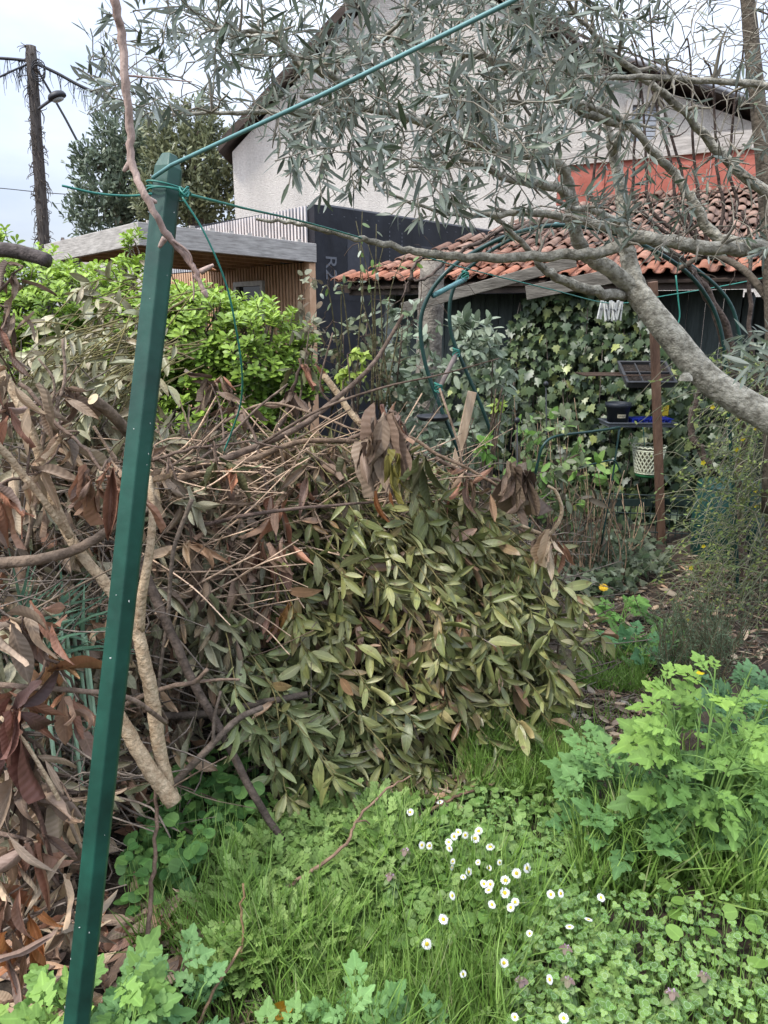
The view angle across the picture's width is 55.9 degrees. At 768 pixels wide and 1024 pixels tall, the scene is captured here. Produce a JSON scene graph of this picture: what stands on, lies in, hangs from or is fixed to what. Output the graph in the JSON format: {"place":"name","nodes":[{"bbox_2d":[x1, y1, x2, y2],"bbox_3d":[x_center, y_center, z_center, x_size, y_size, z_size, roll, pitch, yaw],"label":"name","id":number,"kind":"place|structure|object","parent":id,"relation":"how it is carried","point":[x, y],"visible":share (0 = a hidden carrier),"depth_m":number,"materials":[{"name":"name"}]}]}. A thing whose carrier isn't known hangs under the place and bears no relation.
{"place":"outdoors","nodes":[
{"label":"outdoors","id":0,"kind":"place"},
{"bbox_2d":[0,366,767,1023],"bbox_3d":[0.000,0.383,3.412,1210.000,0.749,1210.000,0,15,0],"label":"ground","id":1,"kind":"structure","parent":0,"point":[220,785],"depth_m":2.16,"materials":[{"name":"green plant"}]},
{"bbox_2d":[17,43,65,314],"bbox_3d":[-7.011,-6.156,15.542,1.886,7.137,0.593,12,19,38],"label":"utility pole","id":2,"kind":"object","parent":1,"relation":"on","point":[41,200],"visible":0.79,"depth_m":15.40,"materials":[{"name":"brown wood"}]},
{"bbox_2d":[0,925,196,1023],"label":"celandine","id":3,"kind":"object","parent":1,"relation":"on","point":[152,999],"visible":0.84,"depth_m":1.56,"materials":[{"name":"green plant"}]},
{"bbox_2d":[52,89,172,295],"bbox_3d":[-5.048,-5.090,14.203,2.603,5.770,1.796,0,15,0],"label":"evergreen tree","id":4,"kind":"object","parent":1,"relation":"on","point":[114,209],"visible":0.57,"depth_m":13.46,"materials":[{"name":"green plant"}]},
{"bbox_2d":[0,223,237,542],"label":"hedge","id":5,"kind":"object","parent":1,"relation":"on","point":[31,298],"visible":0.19,"depth_m":4.58,"materials":[{"name":"green plant"}]},
{"bbox_2d":[0,242,52,267],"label":"dead limb","id":6,"kind":"object","parent":5,"relation":"on","point":[25,253],"visible":1,"depth_m":4.12,"materials":[{"name":"grey wood"}]},
{"bbox_2d":[63,152,181,1023],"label":"garden stake","id":7,"kind":"object","parent":1,"relation":"on","point":[152,322],"visible":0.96,"depth_m":1.07,"materials":[{"name":"metal"}]},
{"bbox_2d":[110,0,215,300],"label":"hanging cane","id":8,"kind":"object","parent":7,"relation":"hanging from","point":[150,202],"visible":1,"depth_m":0.86,"materials":[{"name":"brown plant"}]},
{"bbox_2d":[151,0,518,179],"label":"tension wire","id":9,"kind":"object","parent":7,"relation":"attached to","point":[501,6],"visible":1,"depth_m":0.88,"materials":[{"name":"green metal"}]},
{"bbox_2d":[145,791,158,934],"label":"fallen twig","id":10,"kind":"object","parent":1,"relation":"on","point":[151,893],"visible":0.9,"depth_m":1.86,"materials":[{"name":"brown plant"}]},
{"bbox_2d":[90,923,229,1023],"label":"celandine","id":11,"kind":"object","parent":1,"relation":"on","point":[209,978],"visible":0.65,"depth_m":1.66,"materials":[{"name":"green plant"}]},
{"bbox_2d":[122,90,234,227],"bbox_3d":[-3.431,-4.792,13.539,2.570,5.534,1.789,0,15,0],"label":"evergreen tree","id":12,"kind":"object","parent":1,"relation":"on","point":[198,173],"visible":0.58,"depth_m":12.82,"materials":[{"name":"green plant"}]},
{"bbox_2d":[44,220,316,366],"bbox_3d":[-2.447,-2.067,8.984,2.362,2.512,2.527,-14,21,-43],"label":"pergola","id":13,"kind":"object","parent":1,"relation":"on","point":[232,251],"visible":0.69,"depth_m":8.06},
{"bbox_2d":[104,278,329,477],"bbox_3d":[-1.074,-0.545,4.708,1.491,1.868,1.022,0,15,0],"label":"hedge shrub","id":14,"kind":"object","parent":1,"relation":"on","point":[217,358],"visible":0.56,"depth_m":4.30,"materials":[{"name":"green plant"}]},
{"bbox_2d":[160,588,365,799],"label":"laurel bough","id":15,"kind":"object","parent":1,"relation":"on","point":[262,729],"visible":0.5,"depth_m":2.41,"materials":[{"name":"green plant"}]},
{"bbox_2d":[254,990,306,1023],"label":"celandine","id":16,"kind":"object","parent":1,"relation":"on","point":[262,1013],"visible":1,"depth_m":1.56,"materials":[{"name":"green plant"}]},
{"bbox_2d":[289,269,327,570],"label":"shrub","id":17,"kind":"object","parent":1,"relation":"on","point":[299,314],"visible":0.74,"depth_m":4.27,"materials":[{"name":"green plant"}]},
{"bbox_2d":[0,314,651,951],"bbox_3d":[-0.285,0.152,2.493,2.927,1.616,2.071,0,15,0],"label":"brushwood","id":18,"kind":"object","parent":1,"relation":"on","point":[150,612],"visible":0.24,"depth_m":2.41,"materials":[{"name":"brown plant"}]},
{"bbox_2d":[23,339,66,550],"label":"cut branch","id":19,"kind":"object","parent":18,"relation":"on","point":[29,530],"visible":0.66,"depth_m":1.97,"materials":[{"name":"brown plant"}]},
{"bbox_2d":[0,600,101,766],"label":"dead bough","id":20,"kind":"object","parent":18,"relation":"on","point":[31,629],"visible":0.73,"depth_m":1.67,"materials":[{"name":"brown plant"}]},
{"bbox_2d":[0,386,101,549],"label":"dead bough","id":21,"kind":"object","parent":18,"relation":"on","point":[76,402],"visible":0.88,"depth_m":1.78,"materials":[{"name":"brown plant"}]},
{"bbox_2d":[0,259,56,464],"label":"dead bough","id":22,"kind":"object","parent":21,"relation":"attached to","point":[7,331],"visible":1,"depth_m":1.58,"materials":[{"name":"brown plant"}]},
{"bbox_2d":[0,443,72,539],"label":"cut branch","id":23,"kind":"object","parent":21,"relation":"attached to","point":[7,455],"visible":1,"depth_m":1.75,"materials":[{"name":"brown wood"}]},
{"bbox_2d":[0,522,116,568],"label":"cut branch","id":24,"kind":"object","parent":18,"relation":"on","point":[51,556],"visible":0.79,"depth_m":1.86,"materials":[{"name":"grey plant"}]},
{"bbox_2d":[0,656,126,872],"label":"dead bough","id":25,"kind":"object","parent":18,"relation":"on","point":[24,779],"visible":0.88,"depth_m":1.62,"materials":[{"name":"brown plant"}]},
{"bbox_2d":[0,548,133,784],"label":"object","id":26,"kind":"object","parent":18,"relation":"on","point":[84,646],"visible":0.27,"depth_m":2.05,"materials":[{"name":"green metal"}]},
{"bbox_2d":[0,382,165,540],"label":"dead bough","id":27,"kind":"object","parent":18,"relation":"on","point":[85,501],"visible":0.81,"depth_m":1.82,"materials":[{"name":"brown plant"}]},
{"bbox_2d":[0,682,167,724],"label":"cut branch","id":28,"kind":"object","parent":18,"relation":"on","point":[142,705],"visible":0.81,"depth_m":1.71,"materials":[{"name":"brown plant"}]},
{"bbox_2d":[0,315,168,493],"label":"dry laurel bough","id":29,"kind":"object","parent":18,"relation":"in","point":[38,372],"visible":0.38,"depth_m":2.46,"materials":[{"name":"grey plant"}]},
{"bbox_2d":[0,363,173,784],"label":"cut branch","id":30,"kind":"object","parent":18,"relation":"on","point":[150,691],"visible":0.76,"depth_m":1.91,"materials":[{"name":"brown wood"}]},
{"bbox_2d":[0,260,210,419],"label":"dry laurel bough","id":31,"kind":"object","parent":18,"relation":"on","point":[85,293],"visible":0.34,"depth_m":2.92,"materials":[{"name":"grey plant"}]},
{"bbox_2d":[6,338,206,515],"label":"dry laurel bough","id":32,"kind":"object","parent":18,"relation":"on","point":[83,423],"visible":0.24,"depth_m":2.49,"materials":[{"name":"grey plant"}]},
{"bbox_2d":[56,335,203,475],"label":"dry laurel bough","id":33,"kind":"object","parent":18,"relation":"on","point":[164,388],"visible":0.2,"depth_m":2.58,"materials":[{"name":"brown plant"}]},
{"bbox_2d":[121,711,180,808],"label":"cut branch","id":34,"kind":"object","parent":18,"relation":"on","point":[163,788],"visible":0.89,"depth_m":1.90,"materials":[{"name":"brown wood"}]},
{"bbox_2d":[157,498,193,698],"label":"cut branch","id":35,"kind":"object","parent":18,"relation":"on","point":[177,536],"visible":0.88,"depth_m":2.19,"materials":[{"name":"brown plant"}]},
{"bbox_2d":[139,551,285,840],"bbox_3d":[-0.529,0.576,2.211,0.558,0.947,0.035,7,16,24],"label":"cut branch","id":36,"kind":"object","parent":18,"relation":"on","point":[175,641],"visible":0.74,"depth_m":2.21,"materials":[{"name":"brown plant"}]},
{"bbox_2d":[146,439,281,614],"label":"dead bough","id":37,"kind":"object","parent":18,"relation":"on","point":[195,515],"visible":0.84,"depth_m":2.35,"materials":[{"name":"brown plant"}]},
{"bbox_2d":[173,691,263,787],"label":"cut branch","id":38,"kind":"object","parent":18,"relation":"on","point":[207,749],"visible":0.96,"depth_m":2.20,"materials":[{"name":"brown plant"}]},
{"bbox_2d":[184,368,268,432],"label":"dead bough","id":39,"kind":"object","parent":18,"relation":"on","point":[207,399],"visible":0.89,"depth_m":2.83,"materials":[{"name":"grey plant"}]},
{"bbox_2d":[146,691,307,720],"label":"cut branch","id":40,"kind":"object","parent":18,"relation":"on","point":[203,714],"visible":0.69,"depth_m":2.35,"materials":[{"name":"grey plant"}]},
{"bbox_2d":[110,501,373,535],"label":"cut branch","id":41,"kind":"object","parent":18,"relation":"on","point":[224,520],"visible":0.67,"depth_m":2.40,"materials":[{"name":"brown plant"}]},
{"bbox_2d":[159,438,358,490],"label":"cut branch","id":42,"kind":"object","parent":18,"relation":"on","point":[194,474],"visible":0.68,"depth_m":2.56,"materials":[{"name":"brown plant"}]},
{"bbox_2d":[226,409,312,646],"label":"dead bough","id":43,"kind":"object","parent":18,"relation":"on","point":[267,525],"visible":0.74,"depth_m":2.50,"materials":[{"name":"brown plant"}]},
{"bbox_2d":[193,443,359,564],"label":"dead bough","id":44,"kind":"object","parent":18,"relation":"on","point":[303,487],"visible":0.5,"depth_m":2.62,"materials":[{"name":"brown plant"}]},
{"bbox_2d":[264,358,325,432],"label":"dead bough","id":45,"kind":"object","parent":18,"relation":"on","point":[309,375],"visible":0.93,"depth_m":2.94,"materials":[{"name":"brown plant"}]},
{"bbox_2d":[196,534,409,712],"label":"laurel bough","id":46,"kind":"object","parent":18,"relation":"on","point":[301,660],"visible":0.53,"depth_m":2.60,"materials":[{"name":"green plant"}]},
{"bbox_2d":[172,314,498,475],"bbox_3d":[-0.255,-0.413,2.727,1.254,0.650,0.508,-3,15,-10],"label":"cut branch","id":47,"kind":"object","parent":18,"relation":"on","point":[281,434],"visible":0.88,"depth_m":2.64,"materials":[{"name":"brown plant"}]},
{"bbox_2d":[237,461,483,682],"bbox_3d":[-0.189,0.209,2.669,1.095,0.733,0.663,6,16,20],"label":"laurel bough","id":48,"kind":"object","parent":18,"relation":"on","point":[389,596],"visible":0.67,"depth_m":2.60,"materials":[{"name":"green plant"}]},
{"bbox_2d":[235,407,493,604],"bbox_3d":[-0.115,-0.011,2.862,0.640,0.784,1.029,-13,20,-41],"label":"laurel bough","id":49,"kind":"object","parent":18,"relation":"on","point":[355,535],"visible":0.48,"depth_m":2.67,"materials":[{"name":"green plant"}]},
{"bbox_2d":[346,402,447,521],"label":"dead bough","id":50,"kind":"object","parent":18,"relation":"on","point":[378,447],"visible":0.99,"depth_m":2.46,"materials":[{"name":"brown plant"}]},
{"bbox_2d":[310,535,529,741],"bbox_3d":[0.120,0.483,2.766,0.881,0.822,0.565,3,15,11],"label":"laurel bough","id":51,"kind":"object","parent":18,"relation":"on","point":[467,699],"visible":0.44,"depth_m":2.61,"materials":[{"name":"green plant"}]},
{"bbox_2d":[335,487,549,704],"bbox_3d":[0.206,0.299,2.777,0.689,0.874,0.825,-5,16,-18],"label":"laurel bough","id":52,"kind":"object","parent":18,"relation":"on","point":[497,613],"visible":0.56,"depth_m":2.61,"materials":[{"name":"green plant"}]},
{"bbox_2d":[325,426,578,635],"bbox_3d":[0.238,0.051,2.841,1.010,0.833,0.470,5,16,18],"label":"laurel bough","id":53,"kind":"object","parent":18,"relation":"on","point":[484,522],"visible":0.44,"depth_m":2.74,"materials":[{"name":"green plant"}]},
{"bbox_2d":[434,456,552,524],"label":"dead bough","id":54,"kind":"object","parent":18,"relation":"on","point":[514,491],"visible":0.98,"depth_m":2.63,"materials":[{"name":"brown plant"}]},
{"bbox_2d":[425,561,591,761],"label":"laurel bough","id":55,"kind":"object","parent":18,"relation":"on","point":[529,677],"visible":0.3,"depth_m":2.71,"materials":[{"name":"green plant"}]},
{"bbox_2d":[404,498,618,722],"bbox_3d":[0.435,0.333,2.808,0.909,0.819,0.509,6,16,21],"label":"laurel bough","id":56,"kind":"object","parent":18,"relation":"on","point":[536,655],"visible":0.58,"depth_m":2.71,"materials":[{"name":"green plant"}]},
{"bbox_2d":[512,524,575,580],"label":"dead bough","id":57,"kind":"object","parent":18,"relation":"on","point":[543,544],"visible":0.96,"depth_m":2.68,"materials":[{"name":"brown plant"}]},
{"bbox_2d":[169,204,493,438],"bbox_3d":[-0.523,-3.104,12.174,4.052,2.953,5.489,13,20,41],"label":"timber annex","id":58,"kind":"object","parent":1,"relation":"on","point":[284,284],"visible":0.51,"depth_m":9.32,"materials":[{"name":"brown wood"}]},
{"bbox_2d":[226,630,447,810],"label":"laurel bough","id":59,"kind":"object","parent":1,"relation":"on","point":[338,708],"visible":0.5,"depth_m":2.52,"materials":[{"name":"green plant"}]},
{"bbox_2d":[222,673,476,822],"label":"laurel bough","id":60,"kind":"object","parent":1,"relation":"on","point":[410,758],"visible":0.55,"depth_m":2.49,"materials":[{"name":"green plant"}]},
{"bbox_2d":[333,347,371,573],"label":"shrub","id":61,"kind":"object","parent":1,"relation":"on","point":[341,376],"visible":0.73,"depth_m":4.12,"materials":[{"name":"green plant"}]},
{"bbox_2d":[302,949,406,1023],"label":"celandine","id":62,"kind":"object","parent":1,"relation":"on","point":[353,961],"visible":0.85,"depth_m":1.59,"materials":[{"name":"green plant"}]},
{"bbox_2d":[319,312,412,529],"bbox_3d":[-0.123,-0.482,4.847,0.618,1.652,0.453,0,15,0],"label":"shrub","id":63,"kind":"object","parent":1,"relation":"on","point":[333,354],"visible":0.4,"depth_m":4.67,"materials":[{"name":"green plant"}]},
{"bbox_2d":[316,211,422,409],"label":"weed stalks","id":64,"kind":"object","parent":1,"relation":"on","point":[373,338],"visible":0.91,"depth_m":4.37,"materials":[{"name":"brown plant"}]},
{"bbox_2d":[0,555,767,1022],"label":"fallen leaves","id":65,"kind":"object","parent":1,"relation":"on","point":[54,957],"depth_m":1.95,"materials":[{"name":"brown plant"}]},
{"bbox_2d":[0,770,117,1004],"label":"dead bough","id":66,"kind":"object","parent":65,"relation":"on","point":[16,858],"visible":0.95,"depth_m":1.62,"materials":[{"name":"brown plant"}]},
{"bbox_2d":[268,573,512,774],"bbox_3d":[0.060,0.642,2.754,1.013,0.726,0.612,-3,15,-11],"label":"laurel bough","id":67,"kind":"object","parent":1,"relation":"on","point":[347,689],"visible":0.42,"depth_m":2.61,"materials":[{"name":"green plant"}]},
{"bbox_2d":[373,299,422,481],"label":"shrub","id":68,"kind":"object","parent":1,"relation":"on","point":[406,334],"visible":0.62,"depth_m":4.83,"materials":[{"name":"green plant"}]},
{"bbox_2d":[388,984,448,1023],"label":"celandine","id":69,"kind":"object","parent":1,"relation":"on","point":[436,1005],"visible":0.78,"depth_m":1.63,"materials":[{"name":"green plant"}]},
{"bbox_2d":[70,0,767,435],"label":"olive tree","id":70,"kind":"object","parent":1,"relation":"on","point":[700,370],"visible":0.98,"depth_m":1.95,"materials":[{"name":"green plant"}]},
{"bbox_2d":[189,194,761,303],"bbox_3d":[0.924,-1.075,3.141,1.010,0.279,4.843,13,19,40],"label":"clothes line","id":71,"kind":"object","parent":70,"relation":"attached to","point":[233,205],"visible":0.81,"depth_m":1.99,"materials":[{"name":"green plastic"}]},
{"bbox_2d":[413,259,444,503],"bbox_3d":[0.347,-0.921,5.548,0.251,1.910,0.267,0,15,0],"label":"wooden post","id":72,"kind":"object","parent":1,"relation":"on","point":[432,314],"visible":0.27,"depth_m":5.32,"materials":[{"name":"grey wood"}]},
{"bbox_2d":[94,551,767,1023],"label":"straw","id":73,"kind":"object","parent":1,"relation":"on","point":[598,699],"visible":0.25,"depth_m":3.47,"materials":[{"name":"plant"}]},
{"bbox_2d":[174,613,704,1023],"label":"fine leaved weeds","id":74,"kind":"object","parent":1,"relation":"on","point":[305,828],"visible":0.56,"depth_m":2.03,"materials":[{"name":"green plant"}]},
{"bbox_2d":[379,302,520,500],"bbox_3d":[0.454,-0.535,4.925,0.974,1.719,0.717,0,15,0],"label":"shrub","id":75,"kind":"object","parent":1,"relation":"on","point":[481,346],"visible":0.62,"depth_m":4.72,"materials":[{"name":"green plant"}]},
{"bbox_2d":[352,606,600,808],"bbox_3d":[0.285,0.693,2.738,1.084,0.588,0.562,6,16,21],"label":"laurel bough","id":76,"kind":"object","parent":1,"relation":"on","point":[522,728],"visible":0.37,"depth_m":2.62,"materials":[{"name":"green plant"}]},
{"bbox_2d":[403,459,679,601],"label":"undergrowth","id":77,"kind":"object","parent":1,"relation":"on","point":[645,555],"visible":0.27,"depth_m":4.62,"materials":[{"name":"green plant"}]},
{"bbox_2d":[331,129,764,521],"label":"shed","id":78,"kind":"structure","parent":1,"relation":"on","point":[503,302],"depth_m":6.30,"materials":[{"name":"tile"}]},
{"bbox_2d":[401,259,576,311],"bbox_3d":[0.705,-1.563,4.991,1.198,0.372,0.028,3,15,12],"label":"wooden board","id":79,"kind":"object","parent":78,"relation":"attached to","point":[498,282],"visible":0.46,"depth_m":4.96,"materials":[{"name":"grey wood"}]},
{"bbox_2d":[525,272,612,299],"bbox_3d":[1.236,-1.484,4.702,0.624,0.199,0.028,4,15,14],"label":"wooden board","id":80,"kind":"object","parent":78,"relation":"attached to","point":[593,278],"visible":0.49,"depth_m":4.72,"materials":[{"name":"grey wood"}]},
{"bbox_2d":[401,292,762,541],"bbox_3d":[1.527,-0.512,6.090,3.094,2.635,0.516,7,17,25],"label":"ivy","id":81,"kind":"object","parent":78,"relation":"attached to","point":[567,352],"visible":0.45,"depth_m":5.82,"materials":[{"name":"green plant"}]},
{"bbox_2d":[512,403,589,586],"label":"shrub","id":82,"kind":"object","parent":1,"relation":"on","point":[544,477],"visible":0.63,"depth_m":4.19,"materials":[{"name":"green plant"}]},
{"bbox_2d":[496,398,664,583],"bbox_3d":[1.179,-0.166,4.629,0.894,1.152,1.221,13,19,39],"label":"hydrangea","id":83,"kind":"object","parent":1,"relation":"on","point":[600,479],"visible":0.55,"depth_m":4.46,"materials":[{"name":"brown plant"}]},
{"bbox_2d":[418,222,751,597],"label":"garden arch","id":84,"kind":"structure","parent":1,"relation":"on","point":[464,275],"depth_m":3.85,"materials":[{"name":"green metal"}]},
{"bbox_2d":[382,201,758,581],"bbox_3d":[1.163,-0.459,4.039,2.348,2.379,0.634,0,15,0],"label":"climbing vine","id":85,"kind":"object","parent":84,"relation":"attached to","point":[724,320],"visible":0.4,"depth_m":3.90,"materials":[{"name":"grey plant"}]},
{"bbox_2d":[416,787,767,1023],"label":"clover","id":86,"kind":"object","parent":1,"relation":"on","point":[606,1006],"visible":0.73,"depth_m":1.81,"materials":[{"name":"green plant"}]},
{"bbox_2d":[593,594,651,628],"bbox_3d":[1.301,0.538,3.838,0.323,0.194,0.259,-7,17,-26],"label":"celandine","id":87,"kind":"object","parent":1,"relation":"on","point":[643,604],"visible":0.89,"depth_m":3.84,"materials":[{"name":"green plant"}]},
{"bbox_2d":[595,620,670,665],"bbox_3d":[1.164,0.647,3.458,0.355,0.178,0.323,-8,17,-29],"label":"celandine","id":88,"kind":"object","parent":1,"relation":"on","point":[627,634],"visible":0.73,"depth_m":3.48,"materials":[{"name":"green plant"}]},
{"bbox_2d":[540,719,730,879],"bbox_3d":[0.773,0.879,2.252,0.534,0.357,0.593,0,15,0],"label":"celandine","id":89,"kind":"object","parent":1,"relation":"on","point":[591,762],"visible":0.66,"depth_m":2.25,"materials":[{"name":"green plant"}]},
{"bbox_2d":[598,493,693,537],"bbox_3d":[1.939,0.025,5.335,0.720,0.315,0.089,0,15,2],"label":"wire rack","id":90,"kind":"object","parent":1,"relation":"on","point":[631,502],"visible":0.76,"depth_m":5.32,"materials":[{"name":"brown metal"}]},
{"bbox_2d":[648,281,665,542],"bbox_3d":[1.928,-0.655,5.103,0.354,1.856,0.064,-5,16,-19],"label":"wooden post","id":91,"kind":"object","parent":1,"relation":"on","point":[656,404],"visible":0.66,"depth_m":5.11,"materials":[{"name":"brown wood"}]},
{"bbox_2d":[575,372,678,376],"bbox_3d":[1.764,-1.006,5.289,0.660,0.012,0.320,0,15,0],"label":"wire shelf","id":92,"kind":"object","parent":91,"relation":"attached to","point":[586,374],"visible":0.69,"depth_m":5.26,"materials":[{"name":"brown metal"}]},
{"bbox_2d":[617,361,677,387],"bbox_3d":[1.894,-0.996,5.221,0.361,0.178,0.271,0,15,0],"label":"seed tray","id":93,"kind":"object","parent":92,"relation":"on","point":[634,367],"visible":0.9,"depth_m":5.21,"materials":[{"name":"black plastic"}]},
{"bbox_2d":[577,0,767,513],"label":"fruit tree","id":94,"kind":"object","parent":1,"relation":"on","point":[748,23],"visible":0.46,"depth_m":3.41,"materials":[{"name":"grey plant"}]},
{"bbox_2d":[606,650,767,865],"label":"celandine","id":95,"kind":"object","parent":1,"relation":"on","point":[662,748],"visible":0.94,"depth_m":2.09,"materials":[{"name":"green plant"}]},
{"bbox_2d":[627,578,767,684],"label":"rosemary","id":96,"kind":"object","parent":1,"relation":"on","point":[717,638],"visible":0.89,"depth_m":3.36,"materials":[{"name":"green plant"}]},
{"bbox_2d":[635,346,767,643],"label":"winter jasmine","id":97,"kind":"object","parent":1,"relation":"on","point":[748,464],"visible":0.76,"depth_m":3.93,"materials":[{"name":"green plant"}]},
{"bbox_2d":[690,477,764,563],"bbox_3d":[2.338,0.064,4.932,0.456,0.545,0.456,0,15,0],"label":"water butt","id":98,"kind":"object","parent":1,"relation":"on","point":[694,549],"visible":0.2,"depth_m":4.80,"materials":[{"name":"plastic"}]},
{"bbox_2d":[690,725,767,832],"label":"celandine","id":99,"kind":"object","parent":1,"relation":"on","point":[742,778],"visible":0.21,"depth_m":2.27,"materials":[{"name":"green plant"}]},
{"bbox_2d":[692,658,767,746],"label":"celandine","id":100,"kind":"object","parent":1,"relation":"on","point":[750,709],"visible":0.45,"depth_m":2.70,"materials":[{"name":"green plant"}]},
{"bbox_2d":[0,0,767,312],"label":"sky","id":101,"kind":"structure","parent":0,"point":[47,25],"materials":[{"name":"white"}]},
{"bbox_2d":[218,0,767,357],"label":"house","id":102,"kind":"structure","parent":0,"point":[245,155],"depth_m":11.84,"materials":[{"name":"paint"}]},
{"bbox_2d":[481,388,507,578],"bbox_3d":[0.616,-0.084,4.128,0.113,1.248,0.188,8,17,26],"label":"sapling","id":103,"kind":"object","parent":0,"point":[498,407],"visible":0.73,"depth_m":4.00,"materials":[{"name":"green plant"}]},
{"bbox_2d":[631,427,666,477],"bbox_3d":[1.959,-0.455,5.457,0.252,0.358,0.346,-8,17,-28],"label":"lattice basket","id":104,"kind":"object","parent":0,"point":[643,466],"visible":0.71,"depth_m":5.38,"materials":[{"name":"beige plastic"}]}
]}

